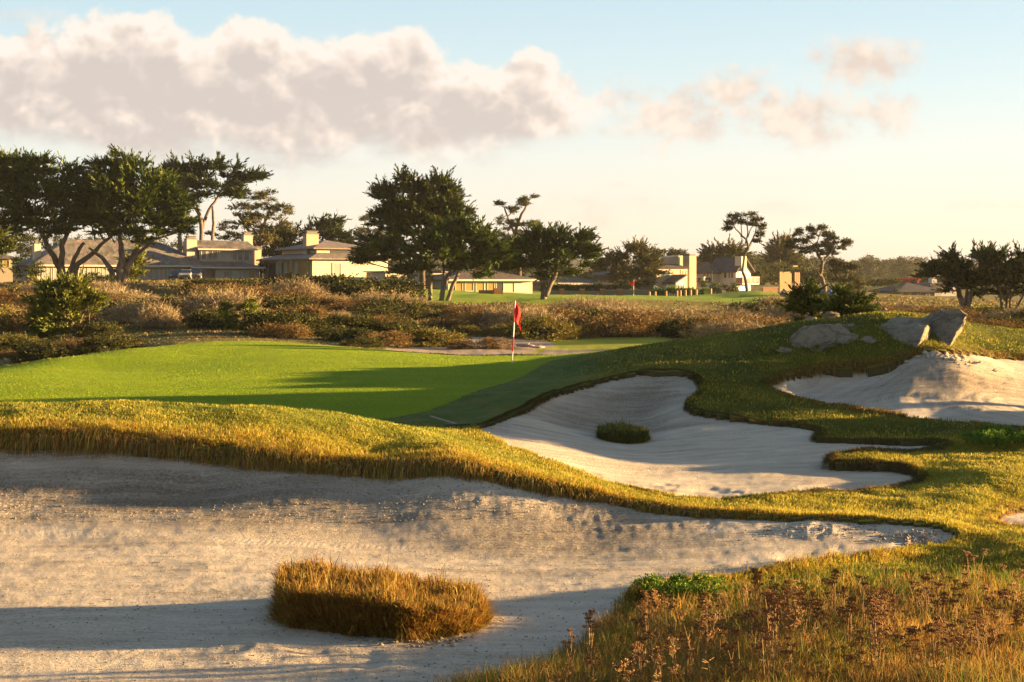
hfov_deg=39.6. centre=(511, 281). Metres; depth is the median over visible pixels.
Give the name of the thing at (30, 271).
bush
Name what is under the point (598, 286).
garden hedge
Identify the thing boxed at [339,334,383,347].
scrub bush
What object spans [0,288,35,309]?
scrub bush
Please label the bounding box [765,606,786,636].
dried flower plant
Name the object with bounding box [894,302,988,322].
scrub bush
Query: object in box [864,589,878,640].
dried flower plant
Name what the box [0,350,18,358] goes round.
scrub bush
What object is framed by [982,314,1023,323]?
scrub bush
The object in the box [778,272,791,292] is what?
timber screen
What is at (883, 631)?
dried flower plant
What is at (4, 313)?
scrub bush
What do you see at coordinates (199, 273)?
parked car
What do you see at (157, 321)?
scrub bush
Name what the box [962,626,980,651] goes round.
dried flower plant
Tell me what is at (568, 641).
dried flower plant
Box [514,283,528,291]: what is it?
garage door
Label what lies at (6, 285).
scrub bush
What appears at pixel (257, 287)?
scrub bush
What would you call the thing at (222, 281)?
scrub bush
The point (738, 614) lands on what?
dried flower plant
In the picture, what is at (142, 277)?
window
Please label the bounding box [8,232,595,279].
hedgerow wood
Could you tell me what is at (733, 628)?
dried flower plant
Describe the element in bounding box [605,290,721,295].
garden wall
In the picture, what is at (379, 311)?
scrub bush
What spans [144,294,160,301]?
scrub bush
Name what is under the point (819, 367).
bunker edge grass
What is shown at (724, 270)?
gabled house
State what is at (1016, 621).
dried flower plant
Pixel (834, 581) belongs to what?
dried flower plant
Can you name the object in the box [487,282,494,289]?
window
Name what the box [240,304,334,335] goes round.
scrub bush
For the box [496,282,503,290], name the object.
window
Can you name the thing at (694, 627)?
dried flower plant
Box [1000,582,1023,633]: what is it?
dried flower plant
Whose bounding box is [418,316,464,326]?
scrub bush
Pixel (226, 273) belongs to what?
window
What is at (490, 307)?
scrub bush
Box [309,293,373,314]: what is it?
scrub bush
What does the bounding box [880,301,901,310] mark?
scrub bush
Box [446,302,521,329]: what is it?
scrub bush
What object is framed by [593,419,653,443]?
grass clump
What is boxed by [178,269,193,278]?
parked car
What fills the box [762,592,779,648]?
dried flower plant
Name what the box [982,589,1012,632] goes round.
dried flower plant
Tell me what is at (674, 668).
dried flower plant
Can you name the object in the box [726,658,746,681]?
dried flower plant
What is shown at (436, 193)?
cypress tree
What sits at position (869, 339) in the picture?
boulder
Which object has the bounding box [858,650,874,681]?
dried flower plant
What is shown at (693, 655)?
dried flower plant
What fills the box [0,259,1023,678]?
ground
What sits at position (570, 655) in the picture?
dry stalk
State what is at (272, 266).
window
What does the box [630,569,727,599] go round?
leafy plant
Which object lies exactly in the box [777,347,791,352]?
boulder
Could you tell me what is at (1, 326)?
scrub bush
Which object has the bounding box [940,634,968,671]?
dried flower plant
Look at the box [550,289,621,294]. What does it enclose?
garden wall
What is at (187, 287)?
scrub bush
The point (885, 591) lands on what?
dried flower plant
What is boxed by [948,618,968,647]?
dried flower plant
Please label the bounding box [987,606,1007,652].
dried flower plant
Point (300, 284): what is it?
scrub bush
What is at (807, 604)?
dried flower plant
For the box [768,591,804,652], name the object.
dried flower plant
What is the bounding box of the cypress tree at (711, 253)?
[696,232,756,263]
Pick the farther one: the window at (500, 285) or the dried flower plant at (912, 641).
the window at (500, 285)
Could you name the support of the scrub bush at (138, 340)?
on the ground at (512, 393)
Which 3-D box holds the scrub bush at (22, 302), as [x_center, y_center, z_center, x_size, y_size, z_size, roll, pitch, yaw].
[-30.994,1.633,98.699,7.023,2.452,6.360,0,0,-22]
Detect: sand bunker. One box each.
[0,449,954,681]
[482,375,931,498]
[772,352,1023,425]
[999,513,1023,524]
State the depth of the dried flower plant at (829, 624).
11.51 m
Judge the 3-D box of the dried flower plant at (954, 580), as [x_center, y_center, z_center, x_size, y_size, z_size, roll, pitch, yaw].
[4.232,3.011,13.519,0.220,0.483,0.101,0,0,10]
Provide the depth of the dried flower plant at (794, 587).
13.24 m
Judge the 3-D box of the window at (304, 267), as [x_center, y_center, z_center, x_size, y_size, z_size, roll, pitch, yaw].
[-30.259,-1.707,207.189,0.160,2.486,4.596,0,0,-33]
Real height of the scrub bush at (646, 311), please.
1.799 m
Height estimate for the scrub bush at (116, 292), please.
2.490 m
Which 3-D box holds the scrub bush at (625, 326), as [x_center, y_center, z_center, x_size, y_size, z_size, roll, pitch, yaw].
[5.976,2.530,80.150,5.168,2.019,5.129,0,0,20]
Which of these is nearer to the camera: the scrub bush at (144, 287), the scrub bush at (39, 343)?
the scrub bush at (39, 343)
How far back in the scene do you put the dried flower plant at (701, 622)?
12.60 m
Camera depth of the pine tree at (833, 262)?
190.06 m
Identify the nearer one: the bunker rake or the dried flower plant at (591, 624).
the dried flower plant at (591, 624)
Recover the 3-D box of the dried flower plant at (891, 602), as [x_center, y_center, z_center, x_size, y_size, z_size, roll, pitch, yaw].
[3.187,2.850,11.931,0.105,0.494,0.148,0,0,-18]
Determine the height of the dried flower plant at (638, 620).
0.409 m
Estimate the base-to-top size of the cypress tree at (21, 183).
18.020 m
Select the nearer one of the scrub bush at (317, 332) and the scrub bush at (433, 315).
the scrub bush at (317, 332)
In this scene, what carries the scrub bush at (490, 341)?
on the sandy path
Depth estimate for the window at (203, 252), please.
212.58 m
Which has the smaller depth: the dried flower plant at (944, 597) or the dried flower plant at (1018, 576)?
the dried flower plant at (944, 597)
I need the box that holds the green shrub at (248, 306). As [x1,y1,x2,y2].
[218,297,282,332]
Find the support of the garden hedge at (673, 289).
on the ground at (512, 393)
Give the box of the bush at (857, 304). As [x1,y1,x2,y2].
[810,280,882,317]
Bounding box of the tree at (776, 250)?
[757,228,809,270]
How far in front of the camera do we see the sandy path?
64.61 m
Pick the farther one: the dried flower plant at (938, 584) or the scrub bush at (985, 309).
the scrub bush at (985, 309)
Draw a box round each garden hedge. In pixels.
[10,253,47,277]
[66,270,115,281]
[256,261,267,273]
[551,281,632,290]
[651,285,709,295]
[697,278,741,292]
[759,274,777,285]
[866,277,904,292]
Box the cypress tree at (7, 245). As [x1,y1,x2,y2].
[0,225,26,272]
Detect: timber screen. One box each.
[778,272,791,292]
[793,266,799,284]
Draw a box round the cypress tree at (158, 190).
[78,143,205,281]
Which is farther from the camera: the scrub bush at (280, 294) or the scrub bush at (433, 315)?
the scrub bush at (280, 294)
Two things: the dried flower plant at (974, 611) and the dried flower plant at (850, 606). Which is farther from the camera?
the dried flower plant at (850, 606)
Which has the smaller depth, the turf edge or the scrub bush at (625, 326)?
the turf edge
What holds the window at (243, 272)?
in the shingle house at (214, 259)
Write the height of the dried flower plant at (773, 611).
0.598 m
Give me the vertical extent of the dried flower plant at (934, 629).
0.548 m
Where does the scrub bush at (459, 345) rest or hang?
on the sandy path
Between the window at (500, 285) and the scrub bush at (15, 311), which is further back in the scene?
the window at (500, 285)
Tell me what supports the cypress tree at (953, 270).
on the ground at (512, 393)
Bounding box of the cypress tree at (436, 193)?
[349,163,477,290]
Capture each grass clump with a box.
[252,548,508,647]
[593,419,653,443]
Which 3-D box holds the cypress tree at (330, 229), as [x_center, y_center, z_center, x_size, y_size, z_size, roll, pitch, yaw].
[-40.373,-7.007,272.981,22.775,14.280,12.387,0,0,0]
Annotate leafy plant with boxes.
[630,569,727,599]
[955,422,1023,446]
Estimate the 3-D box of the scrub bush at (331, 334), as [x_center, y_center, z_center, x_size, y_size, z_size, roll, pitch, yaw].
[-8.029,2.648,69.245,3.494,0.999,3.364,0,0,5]
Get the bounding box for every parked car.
[169,270,183,279]
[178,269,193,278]
[187,269,204,278]
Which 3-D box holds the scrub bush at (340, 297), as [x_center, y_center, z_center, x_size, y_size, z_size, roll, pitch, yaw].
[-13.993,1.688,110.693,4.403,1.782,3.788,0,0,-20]
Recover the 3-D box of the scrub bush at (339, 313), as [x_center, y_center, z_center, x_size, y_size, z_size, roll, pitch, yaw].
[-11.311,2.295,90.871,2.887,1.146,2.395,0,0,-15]
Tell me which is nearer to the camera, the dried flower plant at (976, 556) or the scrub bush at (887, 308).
the dried flower plant at (976, 556)
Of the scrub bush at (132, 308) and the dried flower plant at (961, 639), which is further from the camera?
the scrub bush at (132, 308)
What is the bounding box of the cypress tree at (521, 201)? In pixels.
[493,193,540,275]
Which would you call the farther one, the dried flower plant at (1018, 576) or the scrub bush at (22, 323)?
the scrub bush at (22, 323)
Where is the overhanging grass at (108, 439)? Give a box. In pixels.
[0,423,959,535]
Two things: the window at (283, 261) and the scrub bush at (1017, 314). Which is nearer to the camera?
the scrub bush at (1017, 314)
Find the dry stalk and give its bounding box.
[569,638,573,681]
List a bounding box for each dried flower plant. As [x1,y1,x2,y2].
[543,664,570,681]
[562,628,578,671]
[582,609,599,668]
[584,647,600,681]
[612,658,636,681]
[628,641,647,681]
[629,648,647,681]
[630,611,642,637]
[636,624,651,671]
[637,590,652,644]
[637,604,653,662]
[646,634,668,681]
[649,589,668,649]
[649,646,665,681]
[664,629,676,667]
[665,595,676,635]
[666,636,679,676]
[668,664,684,681]
[674,631,690,651]
[675,612,716,681]
[681,641,696,681]
[693,611,704,648]
[696,592,710,639]
[701,600,720,652]
[701,616,719,681]
[714,593,730,629]
[715,618,729,664]
[719,631,742,678]
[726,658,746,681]
[727,617,740,649]
[736,605,750,638]
[740,582,749,612]
[741,609,764,661]
[748,626,761,645]
[749,568,763,622]
[749,633,767,670]
[756,627,771,681]
[760,592,783,652]
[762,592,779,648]
[762,608,783,680]
[763,623,776,661]
[765,577,779,598]
[765,590,783,647]
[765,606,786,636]
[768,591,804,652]
[778,594,790,636]
[781,579,802,642]
[781,636,796,681]
[785,600,800,636]
[788,580,802,618]
[790,609,804,642]
[792,582,805,618]
[796,597,826,648]
[806,661,821,681]
[808,594,821,630]
[810,591,820,621]
[815,591,829,624]
[820,613,837,644]
[821,568,839,618]
[825,579,838,609]
[832,610,854,636]
[834,585,848,624]
[836,595,856,644]
[840,645,855,680]
[847,599,868,642]
[847,629,868,661]
[855,575,869,625]
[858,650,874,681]
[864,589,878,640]
[864,598,888,670]
[869,617,896,662]
[874,600,889,628]
[875,587,891,610]
[875,599,896,636]
[875,629,885,651]
[879,587,898,625]
[883,629,904,654]
[887,593,900,634]
[890,625,921,669]
[897,610,912,627]
[905,626,922,665]
[906,573,934,622]
[911,579,931,617]
[911,647,929,669]
[922,580,946,621]
[922,615,944,671]
[922,622,959,677]
[931,591,948,635]
[936,621,953,648]
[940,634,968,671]
[945,573,968,608]
[945,623,958,659]
[948,587,962,629]
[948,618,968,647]
[950,633,974,677]
[952,582,971,611]
[958,554,970,582]
[962,549,989,592]
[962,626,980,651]
[968,604,984,635]
[969,607,993,662]
[972,621,1001,664]
[973,610,984,646]
[980,584,996,615]
[981,628,1004,655]
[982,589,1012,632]
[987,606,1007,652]
[999,565,1023,615]
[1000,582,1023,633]
[1011,609,1023,653]
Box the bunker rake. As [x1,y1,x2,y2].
[430,415,470,426]
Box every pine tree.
[721,211,769,291]
[783,222,853,291]
[825,257,867,297]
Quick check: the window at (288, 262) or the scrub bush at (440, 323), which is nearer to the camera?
the scrub bush at (440, 323)
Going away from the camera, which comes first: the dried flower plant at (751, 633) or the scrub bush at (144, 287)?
the dried flower plant at (751, 633)
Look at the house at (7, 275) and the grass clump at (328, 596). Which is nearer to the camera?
the grass clump at (328, 596)
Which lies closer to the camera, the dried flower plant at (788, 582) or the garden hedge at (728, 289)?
the dried flower plant at (788, 582)
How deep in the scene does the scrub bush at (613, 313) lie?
86.08 m
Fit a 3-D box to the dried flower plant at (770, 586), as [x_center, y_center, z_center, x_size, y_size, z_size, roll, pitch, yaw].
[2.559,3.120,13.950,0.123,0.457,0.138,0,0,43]
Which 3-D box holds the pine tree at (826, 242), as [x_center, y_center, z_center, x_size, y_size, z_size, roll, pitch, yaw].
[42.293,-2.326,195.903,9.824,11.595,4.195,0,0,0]
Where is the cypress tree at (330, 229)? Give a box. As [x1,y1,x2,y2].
[249,212,359,256]
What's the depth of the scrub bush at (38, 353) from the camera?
62.57 m
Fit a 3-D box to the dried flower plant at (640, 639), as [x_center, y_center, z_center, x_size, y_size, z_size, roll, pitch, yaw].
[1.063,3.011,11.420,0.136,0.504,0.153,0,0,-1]
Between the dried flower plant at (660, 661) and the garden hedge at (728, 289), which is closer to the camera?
the dried flower plant at (660, 661)
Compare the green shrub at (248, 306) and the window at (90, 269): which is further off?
the window at (90, 269)
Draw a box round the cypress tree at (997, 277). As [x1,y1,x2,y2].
[968,239,1023,309]
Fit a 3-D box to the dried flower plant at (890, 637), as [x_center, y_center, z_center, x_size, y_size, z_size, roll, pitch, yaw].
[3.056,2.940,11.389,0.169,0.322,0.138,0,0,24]
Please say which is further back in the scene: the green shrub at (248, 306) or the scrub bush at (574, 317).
the scrub bush at (574, 317)
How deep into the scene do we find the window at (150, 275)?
207.25 m
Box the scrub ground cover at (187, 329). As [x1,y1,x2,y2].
[0,277,1022,364]
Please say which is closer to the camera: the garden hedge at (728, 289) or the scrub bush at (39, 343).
the scrub bush at (39, 343)
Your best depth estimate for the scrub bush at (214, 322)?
81.72 m
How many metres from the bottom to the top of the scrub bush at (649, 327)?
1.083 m
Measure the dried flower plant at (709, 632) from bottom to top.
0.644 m
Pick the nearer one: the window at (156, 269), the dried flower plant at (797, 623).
the dried flower plant at (797, 623)
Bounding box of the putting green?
[0,341,601,419]
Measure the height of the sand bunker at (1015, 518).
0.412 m
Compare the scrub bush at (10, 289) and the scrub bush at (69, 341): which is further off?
the scrub bush at (10, 289)
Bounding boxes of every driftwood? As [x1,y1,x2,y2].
[516,343,534,346]
[529,345,544,347]
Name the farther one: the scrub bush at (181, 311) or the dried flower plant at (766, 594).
the scrub bush at (181, 311)
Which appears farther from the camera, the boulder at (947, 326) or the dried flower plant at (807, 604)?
the boulder at (947, 326)
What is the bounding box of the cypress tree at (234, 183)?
[151,149,273,251]
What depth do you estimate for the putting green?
43.48 m
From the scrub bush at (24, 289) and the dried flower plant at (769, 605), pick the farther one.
the scrub bush at (24, 289)
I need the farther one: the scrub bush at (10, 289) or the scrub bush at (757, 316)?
the scrub bush at (10, 289)
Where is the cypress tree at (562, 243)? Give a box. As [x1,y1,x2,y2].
[494,220,608,298]
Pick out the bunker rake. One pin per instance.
(455, 424)
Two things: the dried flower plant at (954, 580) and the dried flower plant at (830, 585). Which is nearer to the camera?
the dried flower plant at (954, 580)
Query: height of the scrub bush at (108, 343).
1.110 m
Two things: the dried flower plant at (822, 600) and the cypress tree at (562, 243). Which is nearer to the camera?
the dried flower plant at (822, 600)
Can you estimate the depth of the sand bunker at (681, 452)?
28.54 m
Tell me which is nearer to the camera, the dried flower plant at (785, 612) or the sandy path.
the dried flower plant at (785, 612)
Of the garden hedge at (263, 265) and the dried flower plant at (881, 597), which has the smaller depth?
the dried flower plant at (881, 597)
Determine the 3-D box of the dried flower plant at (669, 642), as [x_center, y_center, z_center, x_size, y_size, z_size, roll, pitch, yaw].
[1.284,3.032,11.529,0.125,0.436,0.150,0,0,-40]
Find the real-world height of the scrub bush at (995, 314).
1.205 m
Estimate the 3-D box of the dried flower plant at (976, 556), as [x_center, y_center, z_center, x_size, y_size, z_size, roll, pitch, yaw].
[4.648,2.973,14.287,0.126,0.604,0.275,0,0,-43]
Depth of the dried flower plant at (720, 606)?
13.14 m
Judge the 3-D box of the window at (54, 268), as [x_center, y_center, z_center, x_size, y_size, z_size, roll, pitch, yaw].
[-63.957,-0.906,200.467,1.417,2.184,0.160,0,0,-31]
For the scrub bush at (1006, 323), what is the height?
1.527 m
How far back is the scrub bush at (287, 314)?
82.10 m
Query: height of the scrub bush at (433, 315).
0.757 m
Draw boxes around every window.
[2,260,9,266]
[42,267,51,279]
[53,267,56,278]
[79,267,87,276]
[88,267,96,278]
[98,267,108,279]
[138,267,144,279]
[147,267,152,279]
[154,267,158,279]
[163,268,171,279]
[201,250,206,259]
[207,250,217,259]
[216,270,222,277]
[219,251,230,259]
[223,270,229,277]
[230,270,239,277]
[232,251,242,259]
[241,270,246,277]
[244,251,249,259]
[248,270,255,277]
[268,262,276,277]
[278,261,283,275]
[287,261,294,276]
[297,261,310,277]
[330,251,349,252]
[332,263,340,274]
[455,282,462,290]
[465,282,473,290]
[476,282,484,290]
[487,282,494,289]
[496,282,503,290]
[659,270,669,276]
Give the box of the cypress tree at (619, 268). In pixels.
[589,235,673,289]
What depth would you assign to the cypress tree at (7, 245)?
164.67 m
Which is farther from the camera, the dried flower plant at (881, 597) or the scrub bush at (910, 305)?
the scrub bush at (910, 305)
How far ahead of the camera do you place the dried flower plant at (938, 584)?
12.96 m
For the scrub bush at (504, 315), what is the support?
on the ground at (512, 393)
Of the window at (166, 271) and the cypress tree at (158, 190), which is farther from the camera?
the window at (166, 271)
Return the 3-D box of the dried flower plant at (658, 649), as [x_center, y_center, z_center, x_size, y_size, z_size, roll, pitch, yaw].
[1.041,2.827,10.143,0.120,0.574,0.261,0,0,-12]
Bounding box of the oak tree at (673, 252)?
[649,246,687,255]
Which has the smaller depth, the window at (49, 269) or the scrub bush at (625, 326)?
the scrub bush at (625, 326)
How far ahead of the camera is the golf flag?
49.00 m
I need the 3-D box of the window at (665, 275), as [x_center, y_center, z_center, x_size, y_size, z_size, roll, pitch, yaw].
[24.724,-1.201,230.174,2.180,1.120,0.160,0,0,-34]
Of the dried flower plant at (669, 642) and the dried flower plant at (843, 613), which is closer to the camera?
the dried flower plant at (669, 642)
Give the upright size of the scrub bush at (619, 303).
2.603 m
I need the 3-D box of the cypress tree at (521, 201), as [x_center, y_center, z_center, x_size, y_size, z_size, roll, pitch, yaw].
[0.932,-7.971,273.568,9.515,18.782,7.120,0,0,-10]
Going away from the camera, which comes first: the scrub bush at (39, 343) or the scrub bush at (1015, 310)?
the scrub bush at (39, 343)
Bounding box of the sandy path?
[384,336,606,355]
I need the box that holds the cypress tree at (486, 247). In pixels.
[346,205,522,300]
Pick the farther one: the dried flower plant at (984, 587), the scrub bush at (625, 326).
the scrub bush at (625, 326)
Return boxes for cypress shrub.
[19,265,110,337]
[103,250,154,281]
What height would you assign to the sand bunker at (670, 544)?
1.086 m
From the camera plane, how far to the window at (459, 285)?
195.65 m
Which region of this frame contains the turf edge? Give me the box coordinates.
[0,348,1023,534]
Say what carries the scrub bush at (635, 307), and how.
on the ground at (512, 393)
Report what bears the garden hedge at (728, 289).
on the ground at (512, 393)
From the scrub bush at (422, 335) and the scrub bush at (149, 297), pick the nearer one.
the scrub bush at (422, 335)
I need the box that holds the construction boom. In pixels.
[891,278,919,282]
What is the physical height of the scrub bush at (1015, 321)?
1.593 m
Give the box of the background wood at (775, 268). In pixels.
[696,252,1021,286]
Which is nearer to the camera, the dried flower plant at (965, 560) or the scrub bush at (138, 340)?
the dried flower plant at (965, 560)
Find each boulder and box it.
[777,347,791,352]
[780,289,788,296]
[790,323,857,351]
[822,311,839,317]
[860,336,878,343]
[879,316,931,346]
[921,309,966,345]
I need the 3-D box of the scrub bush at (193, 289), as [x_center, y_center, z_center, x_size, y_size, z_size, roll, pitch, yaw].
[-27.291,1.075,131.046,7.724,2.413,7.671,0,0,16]
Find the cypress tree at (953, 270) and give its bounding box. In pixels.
[907,238,1023,308]
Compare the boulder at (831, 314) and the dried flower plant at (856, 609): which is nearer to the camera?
the dried flower plant at (856, 609)
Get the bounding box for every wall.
[479,288,502,293]
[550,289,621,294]
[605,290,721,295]
[761,287,777,292]
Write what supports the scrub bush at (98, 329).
on the ground at (512, 393)
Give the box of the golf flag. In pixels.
[512,301,520,361]
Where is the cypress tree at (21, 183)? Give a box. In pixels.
[0,145,121,279]
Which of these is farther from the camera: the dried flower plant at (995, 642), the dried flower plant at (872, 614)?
the dried flower plant at (995, 642)
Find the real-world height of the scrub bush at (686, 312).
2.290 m
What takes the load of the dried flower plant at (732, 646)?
on the ground at (512, 393)
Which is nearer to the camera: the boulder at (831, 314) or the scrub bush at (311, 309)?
the boulder at (831, 314)
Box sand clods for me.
[0,474,952,681]
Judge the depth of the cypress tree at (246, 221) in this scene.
250.94 m
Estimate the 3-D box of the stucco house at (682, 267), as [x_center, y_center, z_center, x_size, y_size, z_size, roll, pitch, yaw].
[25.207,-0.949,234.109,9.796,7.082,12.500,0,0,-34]
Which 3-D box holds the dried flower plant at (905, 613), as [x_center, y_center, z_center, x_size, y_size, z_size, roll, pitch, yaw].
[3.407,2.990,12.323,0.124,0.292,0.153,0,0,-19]
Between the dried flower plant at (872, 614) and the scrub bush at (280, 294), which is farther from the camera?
the scrub bush at (280, 294)
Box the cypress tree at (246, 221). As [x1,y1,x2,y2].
[204,187,301,258]
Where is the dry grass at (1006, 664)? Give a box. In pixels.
[412,528,1023,681]
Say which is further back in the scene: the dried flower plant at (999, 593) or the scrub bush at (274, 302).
the scrub bush at (274, 302)
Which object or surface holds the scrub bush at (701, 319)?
on the ground at (512, 393)
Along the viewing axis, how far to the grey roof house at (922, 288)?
262.71 m
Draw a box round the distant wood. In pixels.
[533,252,988,279]
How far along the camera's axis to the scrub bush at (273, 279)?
148.04 m
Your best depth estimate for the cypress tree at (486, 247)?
145.00 m
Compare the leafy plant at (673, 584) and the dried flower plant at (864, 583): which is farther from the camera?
the leafy plant at (673, 584)
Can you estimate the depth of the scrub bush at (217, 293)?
119.18 m
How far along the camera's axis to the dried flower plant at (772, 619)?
10.50 m
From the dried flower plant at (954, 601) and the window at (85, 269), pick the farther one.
the window at (85, 269)
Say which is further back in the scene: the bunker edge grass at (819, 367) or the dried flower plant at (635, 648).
the bunker edge grass at (819, 367)
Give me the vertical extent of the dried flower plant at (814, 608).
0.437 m
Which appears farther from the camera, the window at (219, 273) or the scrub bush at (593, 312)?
the window at (219, 273)
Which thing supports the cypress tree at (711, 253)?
on the ground at (512, 393)
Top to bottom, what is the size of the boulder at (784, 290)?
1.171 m
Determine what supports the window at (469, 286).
in the ranch house at (511, 283)
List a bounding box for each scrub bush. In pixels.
[0,281,17,289]
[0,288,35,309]
[0,302,28,329]
[0,306,26,319]
[0,311,103,331]
[0,324,12,330]
[0,331,40,351]
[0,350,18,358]
[2,283,36,301]
[3,335,65,351]
[6,344,85,363]
[9,321,26,329]
[11,276,67,295]
[13,291,106,313]
[51,336,91,348]
[71,318,126,336]
[73,333,147,354]
[87,299,184,324]
[88,276,133,292]
[88,297,151,317]
[92,283,158,306]
[97,290,135,305]
[104,281,159,291]
[116,337,147,342]
[128,299,181,329]
[134,298,216,319]
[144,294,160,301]
[154,297,187,305]
[171,280,249,299]
[172,281,275,322]
[179,277,263,286]
[179,283,219,294]
[185,307,241,329]
[191,286,251,300]
[195,281,274,295]
[240,285,342,305]
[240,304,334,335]
[243,310,319,326]
[247,271,355,293]
[247,320,314,337]
[254,293,321,315]
[261,274,329,301]
[267,301,332,322]
[308,293,354,308]
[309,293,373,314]
[309,329,341,336]
[313,271,430,302]
[313,325,379,342]
[320,311,385,330]
[322,310,352,317]
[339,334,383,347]
[340,304,409,320]
[349,287,439,311]
[353,292,431,320]
[353,317,426,332]
[356,330,415,347]
[370,312,409,325]
[374,324,470,347]
[416,301,451,309]
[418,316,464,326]
[423,313,440,318]
[436,305,487,319]
[444,338,481,349]
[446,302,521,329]
[449,323,482,334]
[455,302,513,314]
[459,306,526,320]
[471,302,571,329]
[477,336,516,348]
[480,327,498,333]
[481,331,500,336]
[492,322,526,333]
[493,311,586,340]
[507,303,591,328]
[546,320,580,335]
[547,293,616,312]
[552,305,610,325]
[573,308,660,337]
[584,292,645,311]
[585,319,612,333]
[596,303,640,315]
[597,305,683,323]
[618,303,653,311]
[621,305,672,321]
[630,302,723,323]
[638,321,664,333]
[654,312,714,333]
[661,324,688,337]
[669,308,730,316]
[674,310,757,337]
[677,315,776,337]
[689,311,792,326]
[706,306,750,314]
[706,307,756,316]
[713,311,783,322]
[717,298,799,317]
[739,291,787,310]
[754,298,847,322]
[872,301,903,311]
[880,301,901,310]
[881,302,917,310]
[888,303,928,307]
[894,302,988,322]
[904,305,972,314]
[932,304,1014,314]
[966,315,1023,328]
[972,309,1014,320]
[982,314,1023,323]
[997,316,1023,327]
[999,305,1023,314]
[1005,310,1023,318]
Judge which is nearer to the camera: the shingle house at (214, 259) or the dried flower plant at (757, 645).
the dried flower plant at (757, 645)
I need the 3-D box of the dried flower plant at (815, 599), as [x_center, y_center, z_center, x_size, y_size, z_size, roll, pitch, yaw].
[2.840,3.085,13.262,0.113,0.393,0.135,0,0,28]
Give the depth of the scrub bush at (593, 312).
91.55 m
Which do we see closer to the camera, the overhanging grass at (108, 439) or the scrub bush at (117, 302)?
the overhanging grass at (108, 439)
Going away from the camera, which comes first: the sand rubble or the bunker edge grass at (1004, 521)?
the bunker edge grass at (1004, 521)
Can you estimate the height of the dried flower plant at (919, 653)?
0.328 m
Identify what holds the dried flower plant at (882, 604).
on the ground at (512, 393)
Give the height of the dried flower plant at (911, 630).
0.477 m
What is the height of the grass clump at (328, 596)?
0.795 m
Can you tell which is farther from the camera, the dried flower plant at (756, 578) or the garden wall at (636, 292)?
the garden wall at (636, 292)
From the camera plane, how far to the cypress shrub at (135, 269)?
178.10 m
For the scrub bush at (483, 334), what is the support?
on the ground at (512, 393)
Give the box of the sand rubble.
[807,350,1023,409]
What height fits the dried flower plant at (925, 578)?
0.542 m
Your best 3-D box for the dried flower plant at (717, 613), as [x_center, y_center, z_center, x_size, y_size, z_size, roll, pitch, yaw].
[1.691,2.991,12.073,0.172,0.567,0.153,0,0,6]
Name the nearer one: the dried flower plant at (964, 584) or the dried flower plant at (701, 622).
the dried flower plant at (701, 622)
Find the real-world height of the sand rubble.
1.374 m
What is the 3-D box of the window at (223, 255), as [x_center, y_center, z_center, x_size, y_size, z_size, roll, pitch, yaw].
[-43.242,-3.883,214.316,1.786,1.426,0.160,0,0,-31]
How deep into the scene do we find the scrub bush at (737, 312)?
95.81 m
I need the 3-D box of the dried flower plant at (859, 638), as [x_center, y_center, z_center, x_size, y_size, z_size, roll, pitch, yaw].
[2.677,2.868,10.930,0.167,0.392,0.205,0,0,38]
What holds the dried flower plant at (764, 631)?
on the ground at (512, 393)
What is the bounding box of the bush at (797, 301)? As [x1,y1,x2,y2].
[771,274,834,320]
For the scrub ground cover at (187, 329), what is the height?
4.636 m
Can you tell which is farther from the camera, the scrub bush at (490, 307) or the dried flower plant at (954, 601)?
the scrub bush at (490, 307)
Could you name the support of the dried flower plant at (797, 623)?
on the ground at (512, 393)
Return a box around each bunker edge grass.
[475,367,954,500]
[761,345,1023,427]
[979,501,1023,527]
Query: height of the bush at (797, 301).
2.642 m
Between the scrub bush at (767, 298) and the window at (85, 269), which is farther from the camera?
the window at (85, 269)
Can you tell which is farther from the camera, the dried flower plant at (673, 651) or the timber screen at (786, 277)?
the timber screen at (786, 277)
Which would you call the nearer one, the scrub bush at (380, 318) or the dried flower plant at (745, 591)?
the dried flower plant at (745, 591)
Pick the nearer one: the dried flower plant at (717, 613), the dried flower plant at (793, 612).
the dried flower plant at (717, 613)
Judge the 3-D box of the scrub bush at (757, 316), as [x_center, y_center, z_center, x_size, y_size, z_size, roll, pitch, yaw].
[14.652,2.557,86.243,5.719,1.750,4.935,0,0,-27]
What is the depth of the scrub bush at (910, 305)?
128.57 m
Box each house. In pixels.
[0,255,15,282]
[14,232,265,280]
[256,231,389,279]
[363,271,447,286]
[425,269,537,293]
[532,276,614,290]
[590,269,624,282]
[625,254,695,289]
[696,256,758,290]
[868,277,956,295]
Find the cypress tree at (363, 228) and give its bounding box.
[345,214,389,244]
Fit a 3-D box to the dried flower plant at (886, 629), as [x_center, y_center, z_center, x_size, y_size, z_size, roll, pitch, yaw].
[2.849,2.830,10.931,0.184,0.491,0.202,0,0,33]

